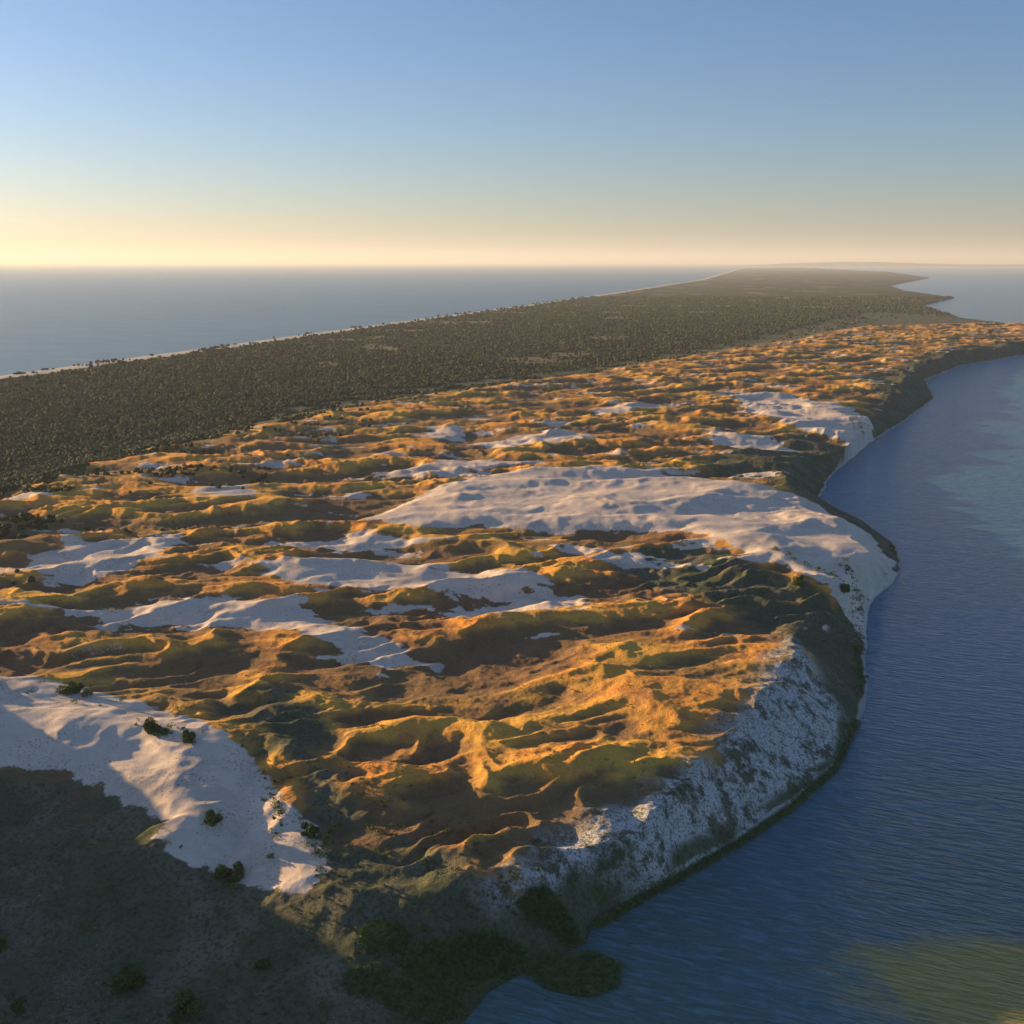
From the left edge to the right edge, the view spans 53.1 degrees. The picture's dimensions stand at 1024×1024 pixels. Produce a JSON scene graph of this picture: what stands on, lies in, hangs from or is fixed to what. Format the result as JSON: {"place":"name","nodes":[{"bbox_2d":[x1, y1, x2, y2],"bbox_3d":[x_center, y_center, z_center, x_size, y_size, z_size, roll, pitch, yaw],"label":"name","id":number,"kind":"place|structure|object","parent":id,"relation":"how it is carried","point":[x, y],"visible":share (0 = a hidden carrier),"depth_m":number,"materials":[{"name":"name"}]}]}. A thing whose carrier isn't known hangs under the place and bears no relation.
{"place":"outdoors","nodes":[
{"label":"outdoors","id":0,"kind":"place"},
{"bbox_2d":[0,263,743,375],"bbox_3d":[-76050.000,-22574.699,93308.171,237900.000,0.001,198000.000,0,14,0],"label":"sea","id":1,"kind":"structure","parent":0,"point":[55,315],"depth_m":6110.13,"materials":[{"name":"liquid"}]},
{"bbox_2d":[0,267,1023,1023],"bbox_3d":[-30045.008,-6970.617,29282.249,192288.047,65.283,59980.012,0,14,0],"label":"terrain","id":2,"kind":"structure","parent":0,"point":[484,507],"depth_m":489.13,"materials":[{"name":"brown sand"}]},
{"bbox_2d":[0,938,6,949],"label":"shrub","id":3,"kind":"object","parent":2,"relation":"on","point":[3,942],"visible":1,"depth_m":300.31,"materials":[{"name":"green plant"}]},
{"bbox_2d":[9,995,27,1014],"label":"shrub","id":4,"kind":"object","parent":2,"relation":"on","point":[17,1007],"visible":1,"depth_m":276.87,"materials":[{"name":"green plant"}]},
{"bbox_2d":[56,681,93,696],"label":"shrub","id":5,"kind":"object","parent":2,"relation":"on","point":[74,687],"visible":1,"depth_m":428.00,"materials":[{"name":"green plant"}]},
{"bbox_2d":[108,963,147,993],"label":"shrub","id":6,"kind":"object","parent":2,"relation":"on","point":[124,979],"visible":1,"depth_m":286.91,"materials":[{"name":"green plant"}]},
{"bbox_2d":[142,717,168,735],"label":"shrub","id":7,"kind":"object","parent":2,"relation":"on","point":[151,727],"visible":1,"depth_m":391.10,"materials":[{"name":"green plant"}]},
{"bbox_2d":[169,987,206,1023],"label":"shrub","id":8,"kind":"object","parent":2,"relation":"on","point":[187,1002],"visible":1,"depth_m":274.64,"materials":[{"name":"green plant"}]},
{"bbox_2d":[182,729,195,743],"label":"shrub","id":9,"kind":"object","parent":2,"relation":"on","point":[188,737],"visible":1,"depth_m":381.19,"materials":[{"name":"green plant"}]},
{"bbox_2d":[204,809,222,826],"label":"shrub","id":10,"kind":"object","parent":2,"relation":"on","point":[212,819],"visible":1,"depth_m":340.06,"materials":[{"name":"green plant"}]},
{"bbox_2d":[213,861,244,886],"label":"shrub","id":11,"kind":"object","parent":2,"relation":"on","point":[222,871],"visible":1,"depth_m":322.50,"materials":[{"name":"green plant"}]},
{"bbox_2d":[254,956,270,970],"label":"shrub","id":12,"kind":"object","parent":2,"relation":"on","point":[264,962],"visible":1,"depth_m":288.36,"materials":[{"name":"green plant"}]},
{"bbox_2d":[300,821,319,838],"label":"shrub","id":13,"kind":"object","parent":2,"relation":"on","point":[311,830],"visible":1,"depth_m":336.05,"materials":[{"name":"green plant"}]},
{"bbox_2d":[0,553,859,1023],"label":"scrub","id":14,"kind":"object","parent":2,"relation":"on","point":[334,825],"visible":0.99,"depth_m":335.00,"materials":[{"name":"green plant"}]},
{"bbox_2d":[3,396,926,1023],"bbox_3d":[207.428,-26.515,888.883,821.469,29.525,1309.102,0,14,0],"label":"shrub thicket","id":15,"kind":"object","parent":2,"relation":"on","point":[487,894],"visible":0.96,"depth_m":331.63,"materials":[{"name":"green plant"}]},
{"bbox_2d":[0,295,953,583],"bbox_3d":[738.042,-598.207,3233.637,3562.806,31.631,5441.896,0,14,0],"label":"pine forest","id":16,"kind":"object","parent":2,"relation":"on","point":[44,445],"visible":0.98,"depth_m":1826.99,"materials":[{"name":"green plant"}]},
{"bbox_2d":[792,575,803,585],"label":"shrub","id":17,"kind":"object","parent":2,"relation":"on","point":[796,581],"visible":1,"depth_m":573.88,"materials":[{"name":"green plant"}]},
{"bbox_2d":[839,583,850,592],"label":"shrub","id":18,"kind":"object","parent":2,"relation":"on","point":[845,588],"visible":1,"depth_m":583.53,"materials":[{"name":"green plant"}]},
{"bbox_2d":[0,0,1023,262],"label":"sky","id":19,"kind":"structure","parent":0,"point":[132,131],"materials":[{"name":"blue"}]},
{"bbox_2d":[463,263,1023,1023],"bbox_3d":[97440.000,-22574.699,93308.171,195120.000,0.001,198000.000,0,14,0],"label":"lagoon","id":20,"kind":"structure","parent":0,"point":[877,877],"depth_m":374.12,"materials":[{"name":"liquid"}]},
{"bbox_2d":[338,715,859,1022],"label":"reed bed","id":21,"kind":"object","parent":20,"relation":"on","point":[583,973],"visible":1,"depth_m":296.07,"materials":[{"name":"green plant"}]},
{"bbox_2d":[741,262,1023,265],"bbox_3d":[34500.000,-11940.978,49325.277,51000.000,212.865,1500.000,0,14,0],"label":"hills","id":22,"kind":"structure","parent":0,"point":[857,264],"depth_m":49367.78,"materials":[{"name":"grey"}]}
]}

